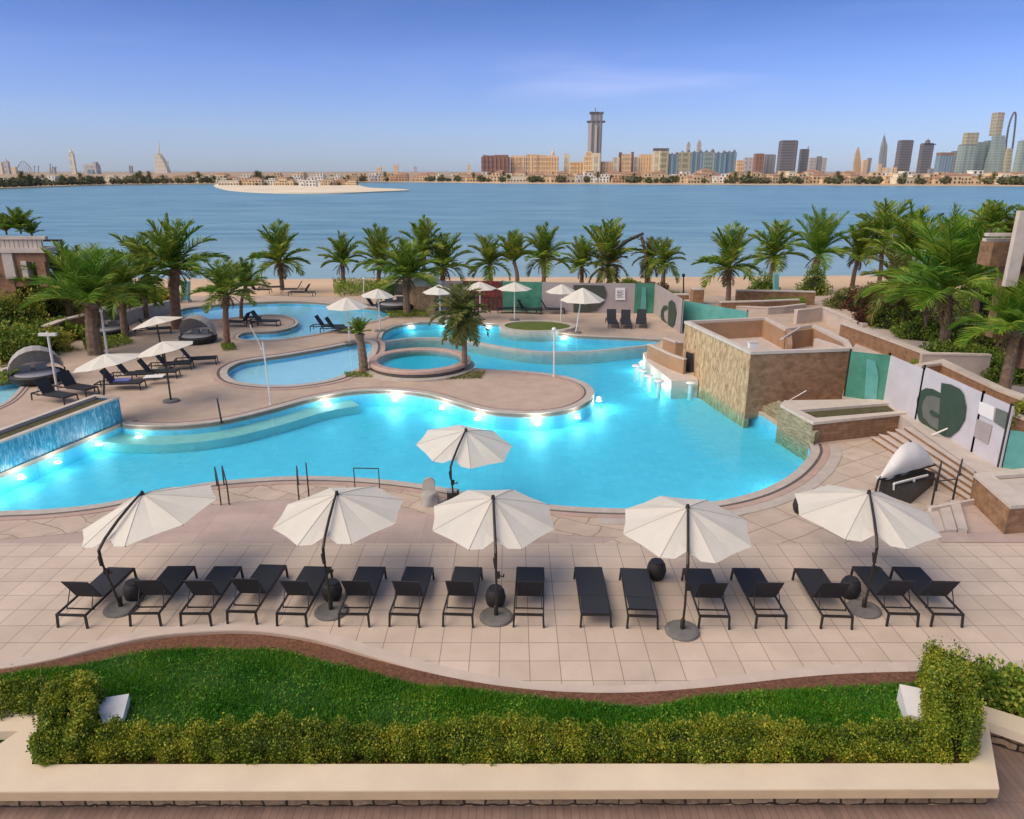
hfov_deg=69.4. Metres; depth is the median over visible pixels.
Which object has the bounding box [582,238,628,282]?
palm tree
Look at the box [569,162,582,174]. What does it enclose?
tower
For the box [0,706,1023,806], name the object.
garden wall
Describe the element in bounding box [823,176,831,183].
tree
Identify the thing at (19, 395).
side pool coping border
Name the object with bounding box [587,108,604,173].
tower
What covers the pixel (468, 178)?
waterfront villa
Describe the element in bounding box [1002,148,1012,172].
tower
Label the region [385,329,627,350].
pool floor
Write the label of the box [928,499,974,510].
kerb
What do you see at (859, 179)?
tree
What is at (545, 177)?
waterfront villa
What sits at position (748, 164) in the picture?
tower
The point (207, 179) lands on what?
tree
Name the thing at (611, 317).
sun lounger
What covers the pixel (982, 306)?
garden shrub
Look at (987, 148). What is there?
tower
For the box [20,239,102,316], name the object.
palm tree
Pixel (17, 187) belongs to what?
beach
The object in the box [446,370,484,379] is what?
ground cover
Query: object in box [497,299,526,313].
sun lounger
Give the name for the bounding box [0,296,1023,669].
terrace
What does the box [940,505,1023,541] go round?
pink paving
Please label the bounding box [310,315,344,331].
sun lounger
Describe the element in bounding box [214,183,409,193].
sand spit
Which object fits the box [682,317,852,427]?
pool bar
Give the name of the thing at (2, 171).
tower
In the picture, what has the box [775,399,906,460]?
brick planter
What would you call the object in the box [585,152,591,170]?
tower
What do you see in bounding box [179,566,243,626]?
sun lounger
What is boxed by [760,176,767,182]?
tree
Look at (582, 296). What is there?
parasol
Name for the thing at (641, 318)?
sun lounger
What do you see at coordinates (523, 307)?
sun lounger
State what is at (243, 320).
sun lounger
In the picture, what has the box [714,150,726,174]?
tower
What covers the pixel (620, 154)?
tower
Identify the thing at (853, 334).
garden wall
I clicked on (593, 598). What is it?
sun lounger
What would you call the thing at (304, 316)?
pool floor
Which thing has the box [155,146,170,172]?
sail hotel
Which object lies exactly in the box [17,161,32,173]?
coaster
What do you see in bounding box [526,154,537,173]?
tower
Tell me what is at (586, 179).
tree
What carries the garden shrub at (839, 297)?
on the terrace at (196, 388)
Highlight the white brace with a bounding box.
[931,428,947,435]
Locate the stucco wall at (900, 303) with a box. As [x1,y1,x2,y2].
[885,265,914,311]
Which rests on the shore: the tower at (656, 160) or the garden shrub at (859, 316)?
the tower at (656, 160)
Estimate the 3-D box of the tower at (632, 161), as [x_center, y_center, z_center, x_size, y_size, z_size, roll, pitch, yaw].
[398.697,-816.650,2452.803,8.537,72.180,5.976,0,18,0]
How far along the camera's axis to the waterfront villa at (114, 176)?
682.25 m
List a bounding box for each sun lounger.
[30,376,78,404]
[53,370,99,396]
[55,567,137,628]
[93,368,146,391]
[111,364,154,380]
[128,566,197,626]
[131,358,180,378]
[134,318,171,335]
[148,354,193,369]
[174,348,218,366]
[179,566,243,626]
[226,564,288,624]
[229,312,257,327]
[246,310,280,326]
[251,286,271,293]
[258,279,283,291]
[275,566,332,627]
[281,281,304,291]
[288,283,315,296]
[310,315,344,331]
[320,316,352,332]
[338,566,386,627]
[361,298,375,309]
[388,566,434,627]
[442,566,482,627]
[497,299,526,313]
[512,299,542,313]
[512,567,544,627]
[536,299,564,313]
[573,567,611,627]
[605,309,618,328]
[619,568,658,629]
[620,309,631,328]
[635,309,646,328]
[681,568,730,629]
[730,568,787,628]
[791,568,853,629]
[850,566,919,627]
[889,566,964,627]
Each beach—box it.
[0,181,1023,188]
[132,275,985,295]
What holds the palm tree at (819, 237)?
on the beach at (322, 287)
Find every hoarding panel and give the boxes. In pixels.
[436,281,462,309]
[462,280,502,310]
[502,280,541,311]
[542,282,589,312]
[589,282,634,312]
[634,282,654,312]
[653,282,683,333]
[843,349,890,399]
[884,353,924,419]
[915,365,984,451]
[970,391,1013,467]
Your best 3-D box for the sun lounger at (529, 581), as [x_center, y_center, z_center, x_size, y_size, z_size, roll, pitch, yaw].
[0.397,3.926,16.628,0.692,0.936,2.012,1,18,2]
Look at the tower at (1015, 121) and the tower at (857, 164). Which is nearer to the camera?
the tower at (857, 164)
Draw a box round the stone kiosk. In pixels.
[402,273,442,311]
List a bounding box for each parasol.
[72,353,139,394]
[82,484,216,617]
[131,316,182,368]
[136,341,192,403]
[272,486,402,620]
[326,297,368,343]
[361,289,393,331]
[416,424,511,502]
[422,285,449,324]
[432,489,554,626]
[467,282,496,319]
[498,282,530,320]
[546,284,574,321]
[560,288,604,333]
[623,496,751,641]
[795,484,941,618]
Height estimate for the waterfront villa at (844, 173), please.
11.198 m
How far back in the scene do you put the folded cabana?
22.19 m
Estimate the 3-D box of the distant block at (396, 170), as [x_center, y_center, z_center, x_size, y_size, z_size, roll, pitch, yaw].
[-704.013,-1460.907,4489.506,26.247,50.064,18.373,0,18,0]
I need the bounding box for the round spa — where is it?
[366,347,474,381]
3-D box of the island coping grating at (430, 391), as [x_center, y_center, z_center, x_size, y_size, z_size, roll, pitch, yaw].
[-5.543,-0.052,30.637,18.623,0.118,6.159,-7,19,-21]
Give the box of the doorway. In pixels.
[686,352,693,371]
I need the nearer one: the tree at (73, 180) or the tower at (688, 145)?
the tree at (73, 180)
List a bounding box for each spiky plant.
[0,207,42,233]
[0,213,13,234]
[15,219,44,235]
[961,199,1019,232]
[995,205,1023,232]
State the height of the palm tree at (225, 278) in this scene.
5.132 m
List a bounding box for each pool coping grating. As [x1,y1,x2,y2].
[0,444,822,516]
[217,339,380,387]
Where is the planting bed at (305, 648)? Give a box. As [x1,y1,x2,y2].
[0,634,1011,763]
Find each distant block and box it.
[11,167,17,173]
[129,166,133,173]
[377,167,381,172]
[394,165,398,172]
[877,164,881,171]
[927,169,933,173]
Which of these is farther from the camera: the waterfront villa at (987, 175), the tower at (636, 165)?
the tower at (636, 165)
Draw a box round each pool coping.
[0,381,24,406]
[0,443,819,515]
[181,301,389,340]
[220,340,377,386]
[378,320,661,341]
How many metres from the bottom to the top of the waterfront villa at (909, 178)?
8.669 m
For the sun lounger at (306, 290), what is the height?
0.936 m
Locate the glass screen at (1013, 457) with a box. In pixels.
[1001,427,1023,468]
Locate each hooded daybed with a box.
[7,346,65,386]
[99,306,129,336]
[178,315,216,344]
[376,280,413,312]
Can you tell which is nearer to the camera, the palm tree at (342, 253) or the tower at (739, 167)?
the palm tree at (342, 253)
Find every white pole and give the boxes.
[249,325,262,348]
[262,342,272,404]
[780,327,799,339]
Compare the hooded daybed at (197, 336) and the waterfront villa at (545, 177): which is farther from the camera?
the waterfront villa at (545, 177)
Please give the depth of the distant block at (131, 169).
3204.49 m
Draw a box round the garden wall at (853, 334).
[839,322,928,361]
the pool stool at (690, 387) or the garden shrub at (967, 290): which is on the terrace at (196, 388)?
the garden shrub at (967, 290)
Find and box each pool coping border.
[0,380,28,408]
[0,444,829,520]
[182,300,392,341]
[211,338,385,389]
[375,320,653,338]
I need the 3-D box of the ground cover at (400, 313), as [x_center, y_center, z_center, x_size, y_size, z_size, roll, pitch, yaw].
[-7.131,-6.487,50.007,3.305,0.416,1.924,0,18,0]
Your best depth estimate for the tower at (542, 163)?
2475.77 m
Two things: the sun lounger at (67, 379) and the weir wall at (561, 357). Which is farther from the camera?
the weir wall at (561, 357)
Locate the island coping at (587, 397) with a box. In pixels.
[122,370,593,429]
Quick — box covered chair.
[420,477,439,507]
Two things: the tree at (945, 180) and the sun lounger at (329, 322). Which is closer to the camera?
the sun lounger at (329, 322)
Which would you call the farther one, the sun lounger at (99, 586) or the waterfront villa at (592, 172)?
the waterfront villa at (592, 172)
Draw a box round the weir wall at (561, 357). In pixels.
[384,337,655,364]
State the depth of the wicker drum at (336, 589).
16.63 m
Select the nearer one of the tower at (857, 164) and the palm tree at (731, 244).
the palm tree at (731, 244)
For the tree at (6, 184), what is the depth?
514.12 m
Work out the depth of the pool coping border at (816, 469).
22.50 m
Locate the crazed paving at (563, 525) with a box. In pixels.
[0,484,624,538]
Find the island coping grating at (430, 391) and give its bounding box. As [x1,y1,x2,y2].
[132,372,585,422]
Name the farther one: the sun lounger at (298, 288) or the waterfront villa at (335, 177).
the waterfront villa at (335, 177)
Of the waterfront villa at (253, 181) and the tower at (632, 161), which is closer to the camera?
the waterfront villa at (253, 181)
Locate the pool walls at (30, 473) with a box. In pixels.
[0,304,809,495]
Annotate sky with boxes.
[0,0,1023,171]
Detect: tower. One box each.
[0,162,4,173]
[3,158,11,173]
[68,148,76,173]
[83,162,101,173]
[481,155,509,173]
[510,156,525,172]
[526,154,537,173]
[538,155,546,173]
[547,150,558,173]
[564,154,569,173]
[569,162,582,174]
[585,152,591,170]
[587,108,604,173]
[592,153,600,174]
[601,162,612,173]
[613,157,619,170]
[619,152,621,171]
[621,154,631,173]
[631,152,633,171]
[633,157,638,171]
[638,154,652,174]
[652,148,660,171]
[659,148,668,174]
[668,152,678,174]
[678,149,690,173]
[686,141,690,151]
[690,149,702,173]
[696,139,701,151]
[702,149,715,171]
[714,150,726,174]
[725,150,736,173]
[735,160,744,172]
[743,158,752,173]
[752,153,764,172]
[763,154,775,173]
[776,140,797,172]
[797,146,809,172]
[807,158,816,170]
[816,156,821,170]
[821,158,826,172]
[853,147,860,173]
[861,160,867,173]
[866,158,871,173]
[878,134,887,171]
[893,140,913,172]
[916,139,935,172]
[934,152,953,172]
[951,151,956,172]
[953,133,978,172]
[973,142,986,169]
[982,141,990,169]
[983,112,1005,172]
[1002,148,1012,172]
[1006,112,1016,147]
[1012,140,1023,171]
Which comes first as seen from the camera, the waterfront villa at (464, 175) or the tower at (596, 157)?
the waterfront villa at (464, 175)
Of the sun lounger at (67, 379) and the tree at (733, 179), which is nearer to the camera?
the sun lounger at (67, 379)
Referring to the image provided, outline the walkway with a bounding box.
[0,744,1023,818]
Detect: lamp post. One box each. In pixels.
[38,331,60,390]
[99,309,110,353]
[552,327,555,376]
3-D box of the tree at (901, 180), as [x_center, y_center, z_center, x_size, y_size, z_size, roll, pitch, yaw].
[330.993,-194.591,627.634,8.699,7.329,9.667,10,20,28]
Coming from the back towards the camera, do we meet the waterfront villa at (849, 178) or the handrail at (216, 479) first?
the waterfront villa at (849, 178)
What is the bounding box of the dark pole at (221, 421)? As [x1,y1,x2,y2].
[216,398,223,423]
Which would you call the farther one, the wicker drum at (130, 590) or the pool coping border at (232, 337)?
the pool coping border at (232, 337)
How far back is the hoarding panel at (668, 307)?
46.84 m
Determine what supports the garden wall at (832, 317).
on the terrace at (196, 388)
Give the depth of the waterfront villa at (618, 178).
720.05 m
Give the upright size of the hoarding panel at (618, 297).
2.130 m
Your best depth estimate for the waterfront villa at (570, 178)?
730.30 m
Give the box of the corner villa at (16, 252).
[0,236,61,308]
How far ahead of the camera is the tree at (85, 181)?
613.40 m
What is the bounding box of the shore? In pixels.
[0,172,1010,184]
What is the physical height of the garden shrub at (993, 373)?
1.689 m
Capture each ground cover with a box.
[0,366,18,384]
[81,333,132,351]
[220,342,236,349]
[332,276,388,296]
[344,370,377,376]
[385,309,429,317]
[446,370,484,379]
[764,296,806,305]
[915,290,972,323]
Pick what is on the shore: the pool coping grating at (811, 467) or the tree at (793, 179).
the tree at (793, 179)
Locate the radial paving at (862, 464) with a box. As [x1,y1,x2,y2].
[606,439,963,542]
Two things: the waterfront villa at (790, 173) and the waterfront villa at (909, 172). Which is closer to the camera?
the waterfront villa at (790, 173)
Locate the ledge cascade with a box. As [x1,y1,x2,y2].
[761,400,820,444]
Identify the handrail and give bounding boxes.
[214,466,221,504]
[221,466,229,504]
[296,465,299,499]
[305,463,309,496]
[353,468,379,487]
[931,479,956,504]
[932,460,942,504]
[953,458,962,499]
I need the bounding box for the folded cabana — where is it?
[874,441,935,503]
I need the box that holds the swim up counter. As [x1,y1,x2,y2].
[642,337,697,398]
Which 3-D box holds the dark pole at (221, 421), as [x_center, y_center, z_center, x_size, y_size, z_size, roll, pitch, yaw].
[-11.283,0.042,28.581,0.177,1.003,0.176,0,18,0]
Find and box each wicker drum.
[123,578,143,601]
[321,578,342,601]
[485,584,505,607]
[647,558,665,580]
[840,575,861,599]
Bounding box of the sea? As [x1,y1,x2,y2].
[0,183,1023,278]
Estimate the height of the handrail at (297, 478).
1.021 m
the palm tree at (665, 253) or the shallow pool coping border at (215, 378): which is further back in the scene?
the palm tree at (665, 253)
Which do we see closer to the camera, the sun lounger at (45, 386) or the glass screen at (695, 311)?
the sun lounger at (45, 386)
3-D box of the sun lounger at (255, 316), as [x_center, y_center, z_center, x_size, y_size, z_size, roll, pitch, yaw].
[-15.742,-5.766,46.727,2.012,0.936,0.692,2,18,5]
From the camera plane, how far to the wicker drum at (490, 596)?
16.39 m
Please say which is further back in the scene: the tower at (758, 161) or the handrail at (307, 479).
the tower at (758, 161)
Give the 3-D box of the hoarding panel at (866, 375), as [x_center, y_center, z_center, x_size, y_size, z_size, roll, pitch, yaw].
[13.857,-1.329,28.892,1.467,1.941,0.135,10,20,28]
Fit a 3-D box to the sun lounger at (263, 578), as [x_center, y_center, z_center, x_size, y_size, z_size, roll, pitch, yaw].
[-5.766,3.892,16.735,0.692,0.936,2.012,1,18,3]
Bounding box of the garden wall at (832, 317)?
[793,307,867,328]
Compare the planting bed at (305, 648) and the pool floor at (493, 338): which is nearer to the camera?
the planting bed at (305, 648)
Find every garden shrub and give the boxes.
[0,283,62,327]
[0,296,42,330]
[0,319,14,366]
[0,321,59,364]
[13,322,78,352]
[30,315,85,340]
[33,289,83,320]
[45,286,105,313]
[99,284,133,310]
[119,286,154,306]
[136,287,184,302]
[619,277,639,282]
[638,281,669,289]
[746,268,781,289]
[795,261,833,295]
[821,286,857,308]
[836,284,873,312]
[851,303,884,326]
[868,303,934,329]
[889,310,955,341]
[917,309,986,343]
[918,339,984,351]
[954,344,1003,363]
[955,269,995,308]
[959,269,996,324]
[968,322,1007,351]
[980,350,1023,385]
[1010,398,1023,427]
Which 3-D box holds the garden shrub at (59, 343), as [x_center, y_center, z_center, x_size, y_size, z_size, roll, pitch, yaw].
[-26.004,-3.824,39.731,3.854,1.718,3.706,10,21,29]
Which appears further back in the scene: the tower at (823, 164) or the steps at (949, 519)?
the tower at (823, 164)
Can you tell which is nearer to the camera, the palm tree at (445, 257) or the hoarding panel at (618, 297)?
the hoarding panel at (618, 297)
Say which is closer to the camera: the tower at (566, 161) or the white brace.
the white brace
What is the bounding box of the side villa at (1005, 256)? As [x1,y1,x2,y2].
[977,211,1023,368]
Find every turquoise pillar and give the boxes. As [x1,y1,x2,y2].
[180,280,191,302]
[773,273,778,289]
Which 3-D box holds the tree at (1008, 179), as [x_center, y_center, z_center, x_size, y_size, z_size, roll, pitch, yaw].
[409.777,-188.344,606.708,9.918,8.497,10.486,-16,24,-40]
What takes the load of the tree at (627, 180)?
on the shore
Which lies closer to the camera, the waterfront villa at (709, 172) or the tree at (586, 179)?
the tree at (586, 179)
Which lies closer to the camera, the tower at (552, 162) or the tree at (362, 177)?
the tree at (362, 177)
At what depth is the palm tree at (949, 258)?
33.75 m
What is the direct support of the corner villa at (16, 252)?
on the terrace at (196, 388)
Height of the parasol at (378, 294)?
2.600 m
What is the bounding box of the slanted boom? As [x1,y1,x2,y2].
[614,232,647,281]
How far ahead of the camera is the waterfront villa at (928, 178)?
644.85 m
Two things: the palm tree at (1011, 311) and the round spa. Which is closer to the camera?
the palm tree at (1011, 311)
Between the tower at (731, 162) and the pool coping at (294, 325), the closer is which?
the pool coping at (294, 325)
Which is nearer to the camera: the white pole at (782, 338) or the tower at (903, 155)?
the white pole at (782, 338)
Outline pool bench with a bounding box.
[101,400,359,452]
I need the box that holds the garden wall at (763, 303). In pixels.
[719,299,799,308]
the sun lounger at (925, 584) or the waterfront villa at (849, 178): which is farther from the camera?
the waterfront villa at (849, 178)
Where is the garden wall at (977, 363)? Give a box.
[919,352,991,377]
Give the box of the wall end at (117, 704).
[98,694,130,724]
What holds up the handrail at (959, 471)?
on the stairs at (892, 442)
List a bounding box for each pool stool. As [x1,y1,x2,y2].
[632,364,640,381]
[637,369,646,386]
[644,374,653,392]
[654,379,663,397]
[686,381,695,400]
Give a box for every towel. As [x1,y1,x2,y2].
[109,378,131,383]
[143,374,164,378]
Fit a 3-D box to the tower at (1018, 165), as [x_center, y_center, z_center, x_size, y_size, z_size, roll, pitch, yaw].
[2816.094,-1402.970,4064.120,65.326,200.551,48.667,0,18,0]
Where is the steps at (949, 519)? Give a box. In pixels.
[926,500,967,532]
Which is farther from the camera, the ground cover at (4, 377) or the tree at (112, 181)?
the tree at (112, 181)
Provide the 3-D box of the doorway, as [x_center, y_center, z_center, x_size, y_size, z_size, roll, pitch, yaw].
[8.441,-2.184,35.039,0.040,1.165,1.023,-3,18,-10]
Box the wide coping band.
[597,444,841,524]
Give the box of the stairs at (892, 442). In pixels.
[871,426,973,499]
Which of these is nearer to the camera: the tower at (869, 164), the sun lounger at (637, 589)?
the sun lounger at (637, 589)
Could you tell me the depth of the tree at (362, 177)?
792.78 m
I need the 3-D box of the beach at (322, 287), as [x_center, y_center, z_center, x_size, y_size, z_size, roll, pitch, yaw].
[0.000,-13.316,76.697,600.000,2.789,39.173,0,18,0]
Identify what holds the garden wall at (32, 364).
on the terrace at (196, 388)
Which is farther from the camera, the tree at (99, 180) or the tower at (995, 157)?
the tower at (995, 157)
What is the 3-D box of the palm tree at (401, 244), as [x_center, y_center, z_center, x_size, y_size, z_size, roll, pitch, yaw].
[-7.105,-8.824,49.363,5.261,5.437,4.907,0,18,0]
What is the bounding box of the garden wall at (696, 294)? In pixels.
[690,287,704,303]
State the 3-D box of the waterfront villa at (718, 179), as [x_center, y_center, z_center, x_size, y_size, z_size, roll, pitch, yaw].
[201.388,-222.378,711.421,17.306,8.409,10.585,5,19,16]
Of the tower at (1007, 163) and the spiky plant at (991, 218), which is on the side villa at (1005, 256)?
the spiky plant at (991, 218)
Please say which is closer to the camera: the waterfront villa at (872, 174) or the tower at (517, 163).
the waterfront villa at (872, 174)
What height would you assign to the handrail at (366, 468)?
0.818 m
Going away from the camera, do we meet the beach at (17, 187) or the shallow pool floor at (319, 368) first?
the shallow pool floor at (319, 368)
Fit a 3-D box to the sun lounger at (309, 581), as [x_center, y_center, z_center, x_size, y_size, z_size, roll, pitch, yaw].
[-4.673,3.918,16.655,0.692,0.936,2.012,1,18,2]
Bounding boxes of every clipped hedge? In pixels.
[0,664,88,720]
[25,669,106,766]
[40,707,954,765]
[913,635,986,762]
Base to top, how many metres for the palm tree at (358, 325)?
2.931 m
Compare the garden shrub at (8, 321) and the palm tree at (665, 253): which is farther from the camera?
the palm tree at (665, 253)
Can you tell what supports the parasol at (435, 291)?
on the terrace at (196, 388)
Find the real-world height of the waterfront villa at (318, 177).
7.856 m
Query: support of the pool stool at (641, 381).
on the pool floor at (628, 442)
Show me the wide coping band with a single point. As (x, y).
(823, 474)
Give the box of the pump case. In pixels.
[447,488,458,499]
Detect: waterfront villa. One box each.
[41,176,60,184]
[99,176,114,183]
[105,175,130,182]
[151,175,169,182]
[169,175,186,182]
[185,172,203,175]
[201,175,223,182]
[211,173,230,176]
[218,178,239,184]
[237,177,249,184]
[243,177,262,184]
[263,178,276,184]
[265,173,282,177]
[275,177,294,184]
[289,172,307,179]
[293,175,302,180]
[299,178,317,185]
[309,174,326,181]
[319,178,334,184]
[327,175,342,180]
[335,179,347,184]
[344,173,357,179]
[344,179,358,184]
[351,173,367,181]
[368,173,382,180]
[381,174,393,180]
[390,173,408,180]
[412,174,429,180]
[425,172,435,176]
[436,173,455,181]
[458,173,470,180]
[465,173,482,181]
[483,173,502,181]
[503,173,525,181]
[512,170,533,181]
[530,173,548,181]
[549,171,574,182]
[574,171,595,175]
[575,173,593,181]
[593,174,609,182]
[600,171,621,181]
[611,174,630,182]
[626,172,640,175]
[638,174,651,182]
[642,171,666,175]
[648,174,666,182]
[673,173,687,182]
[686,172,710,182]
[692,169,719,178]
[712,174,728,182]
[726,172,743,182]
[740,173,763,183]
[749,171,766,179]
[766,174,786,183]
[767,171,785,176]
[784,171,812,176]
[786,174,808,183]
[801,170,823,173]
[808,173,827,182]
[819,174,844,183]
[841,171,860,175]
[844,174,863,183]
[860,172,884,183]
[881,173,901,183]
[889,174,916,183]
[898,171,914,176]
[921,174,937,183]
[932,173,962,183]
[961,173,979,183]
[967,170,984,175]
[978,173,997,183]
[994,173,1023,183]
[1010,172,1023,175]
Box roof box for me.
[747,341,758,348]
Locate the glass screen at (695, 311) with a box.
[682,300,747,328]
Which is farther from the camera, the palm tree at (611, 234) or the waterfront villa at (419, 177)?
the waterfront villa at (419, 177)
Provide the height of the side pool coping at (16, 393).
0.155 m
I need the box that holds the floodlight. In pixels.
[896,684,921,728]
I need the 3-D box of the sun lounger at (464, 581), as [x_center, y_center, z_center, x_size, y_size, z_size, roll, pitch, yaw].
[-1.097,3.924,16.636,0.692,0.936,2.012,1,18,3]
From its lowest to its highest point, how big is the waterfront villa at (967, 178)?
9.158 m
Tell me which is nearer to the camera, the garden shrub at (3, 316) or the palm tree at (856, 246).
the garden shrub at (3, 316)
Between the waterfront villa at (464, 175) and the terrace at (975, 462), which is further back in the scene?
the waterfront villa at (464, 175)
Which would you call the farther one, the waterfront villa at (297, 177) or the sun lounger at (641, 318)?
the waterfront villa at (297, 177)
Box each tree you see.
[0,178,10,186]
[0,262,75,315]
[7,177,21,186]
[17,171,27,178]
[17,240,151,355]
[18,178,26,186]
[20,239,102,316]
[23,175,34,185]
[35,177,45,185]
[46,180,54,185]
[58,176,70,184]
[68,176,78,184]
[78,178,88,184]
[86,177,94,184]
[94,175,104,183]
[101,248,164,336]
[108,232,187,318]
[109,178,116,183]
[119,213,229,329]
[124,174,136,183]
[142,176,152,183]
[187,176,196,182]
[188,256,258,344]
[198,177,205,182]
[204,176,211,182]
[229,257,270,318]
[244,218,310,289]
[317,230,366,285]
[340,316,370,373]
[351,223,399,284]
[359,175,365,181]
[366,236,441,315]
[385,249,434,285]
[399,214,451,267]
[419,232,477,280]
[426,281,490,345]
[433,298,490,369]
[438,176,445,181]
[453,175,461,181]
[465,233,512,280]
[477,175,484,181]
[491,228,535,281]
[498,177,506,181]
[518,221,570,281]
[527,175,536,182]
[554,234,603,282]
[555,175,565,182]
[582,216,639,280]
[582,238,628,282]
[583,176,590,182]
[623,176,633,182]
[631,236,662,282]
[633,175,643,182]
[641,237,685,284]
[644,177,651,182]
[668,174,679,182]
[691,220,766,300]
[728,176,737,183]
[738,175,748,183]
[743,218,810,279]
[751,175,760,183]
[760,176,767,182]
[784,205,856,276]
[787,175,798,183]
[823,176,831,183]
[830,176,839,183]
[833,217,890,288]
[846,198,925,282]
[852,175,865,183]
[852,246,930,324]
[857,198,1008,342]
[857,201,945,263]
[871,176,883,183]
[879,259,960,329]
[896,176,906,183]
[914,177,922,184]
[931,207,1010,323]
[938,176,951,184]
[947,267,1023,388]
[981,176,993,184]
[990,173,997,184]
[997,178,1005,184]
[1005,175,1017,184]
[1009,178,1017,184]
[1017,176,1023,184]
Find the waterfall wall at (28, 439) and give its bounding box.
[0,394,122,472]
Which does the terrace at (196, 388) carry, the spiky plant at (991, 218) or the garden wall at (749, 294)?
the garden wall at (749, 294)
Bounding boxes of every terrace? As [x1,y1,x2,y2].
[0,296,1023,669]
[0,500,616,542]
[0,543,1023,685]
[842,326,1023,489]
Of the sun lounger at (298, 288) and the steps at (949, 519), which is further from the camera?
the sun lounger at (298, 288)
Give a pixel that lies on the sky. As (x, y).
(216, 85)
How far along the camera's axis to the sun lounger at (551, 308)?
50.72 m
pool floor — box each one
[0,351,803,510]
[0,387,19,403]
[182,306,385,339]
[229,347,370,384]
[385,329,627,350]
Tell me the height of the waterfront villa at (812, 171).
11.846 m
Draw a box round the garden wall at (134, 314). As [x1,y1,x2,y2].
[106,300,169,324]
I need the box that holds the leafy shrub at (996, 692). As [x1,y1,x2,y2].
[969,653,1023,717]
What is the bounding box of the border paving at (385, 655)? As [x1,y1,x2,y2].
[0,622,1023,692]
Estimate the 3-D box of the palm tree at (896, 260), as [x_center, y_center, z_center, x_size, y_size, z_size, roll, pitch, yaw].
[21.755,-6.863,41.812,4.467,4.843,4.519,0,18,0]
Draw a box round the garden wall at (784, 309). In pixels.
[736,303,806,314]
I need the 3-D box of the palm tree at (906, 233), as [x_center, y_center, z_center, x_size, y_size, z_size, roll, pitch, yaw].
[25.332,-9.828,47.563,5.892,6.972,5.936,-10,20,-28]
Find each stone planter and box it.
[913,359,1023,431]
[971,468,1023,533]
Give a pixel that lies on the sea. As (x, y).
(689, 219)
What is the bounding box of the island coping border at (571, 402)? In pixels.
[134,372,583,422]
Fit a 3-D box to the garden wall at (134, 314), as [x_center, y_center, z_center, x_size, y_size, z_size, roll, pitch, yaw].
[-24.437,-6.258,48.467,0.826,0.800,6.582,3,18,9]
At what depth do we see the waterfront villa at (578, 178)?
746.08 m
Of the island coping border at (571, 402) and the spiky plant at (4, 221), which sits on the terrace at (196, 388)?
the island coping border at (571, 402)
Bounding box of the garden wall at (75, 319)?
[41,313,84,331]
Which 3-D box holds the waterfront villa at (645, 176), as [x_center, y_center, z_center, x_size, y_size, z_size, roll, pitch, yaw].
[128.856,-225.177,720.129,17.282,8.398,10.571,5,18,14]
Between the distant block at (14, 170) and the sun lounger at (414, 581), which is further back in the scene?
the distant block at (14, 170)
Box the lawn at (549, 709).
[0,642,964,747]
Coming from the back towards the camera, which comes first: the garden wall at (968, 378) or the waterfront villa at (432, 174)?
the waterfront villa at (432, 174)
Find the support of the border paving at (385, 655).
on the terrace at (196, 388)
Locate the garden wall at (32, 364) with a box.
[0,361,46,375]
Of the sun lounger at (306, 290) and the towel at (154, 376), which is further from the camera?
the sun lounger at (306, 290)
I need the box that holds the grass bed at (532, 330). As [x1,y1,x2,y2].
[499,320,575,341]
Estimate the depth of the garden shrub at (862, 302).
47.37 m
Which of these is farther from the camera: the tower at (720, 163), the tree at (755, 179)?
the tower at (720, 163)
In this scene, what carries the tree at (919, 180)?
on the shore
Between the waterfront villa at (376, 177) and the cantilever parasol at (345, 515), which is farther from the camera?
the waterfront villa at (376, 177)
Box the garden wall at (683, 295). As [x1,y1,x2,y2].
[673,293,688,298]
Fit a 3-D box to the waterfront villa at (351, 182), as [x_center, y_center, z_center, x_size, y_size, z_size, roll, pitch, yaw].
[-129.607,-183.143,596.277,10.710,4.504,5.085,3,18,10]
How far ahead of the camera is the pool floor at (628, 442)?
27.11 m
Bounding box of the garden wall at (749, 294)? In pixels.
[735,289,815,304]
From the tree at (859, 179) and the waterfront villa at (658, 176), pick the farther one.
the waterfront villa at (658, 176)
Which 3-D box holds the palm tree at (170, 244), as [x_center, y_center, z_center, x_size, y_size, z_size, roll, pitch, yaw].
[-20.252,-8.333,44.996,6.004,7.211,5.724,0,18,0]
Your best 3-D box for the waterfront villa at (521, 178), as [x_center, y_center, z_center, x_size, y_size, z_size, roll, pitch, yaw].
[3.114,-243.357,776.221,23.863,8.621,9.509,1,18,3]
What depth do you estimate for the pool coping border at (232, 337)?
46.43 m
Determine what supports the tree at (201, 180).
on the shore
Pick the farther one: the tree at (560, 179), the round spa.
the tree at (560, 179)
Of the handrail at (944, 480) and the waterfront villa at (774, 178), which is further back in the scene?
the waterfront villa at (774, 178)
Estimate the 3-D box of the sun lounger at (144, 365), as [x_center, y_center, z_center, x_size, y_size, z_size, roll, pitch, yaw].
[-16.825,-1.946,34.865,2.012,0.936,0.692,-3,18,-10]
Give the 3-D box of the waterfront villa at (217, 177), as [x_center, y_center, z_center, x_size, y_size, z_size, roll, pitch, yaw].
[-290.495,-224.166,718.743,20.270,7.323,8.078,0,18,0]
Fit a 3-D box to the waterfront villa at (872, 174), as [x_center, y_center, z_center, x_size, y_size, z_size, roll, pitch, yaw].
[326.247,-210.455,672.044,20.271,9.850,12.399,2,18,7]
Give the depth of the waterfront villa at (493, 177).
782.43 m

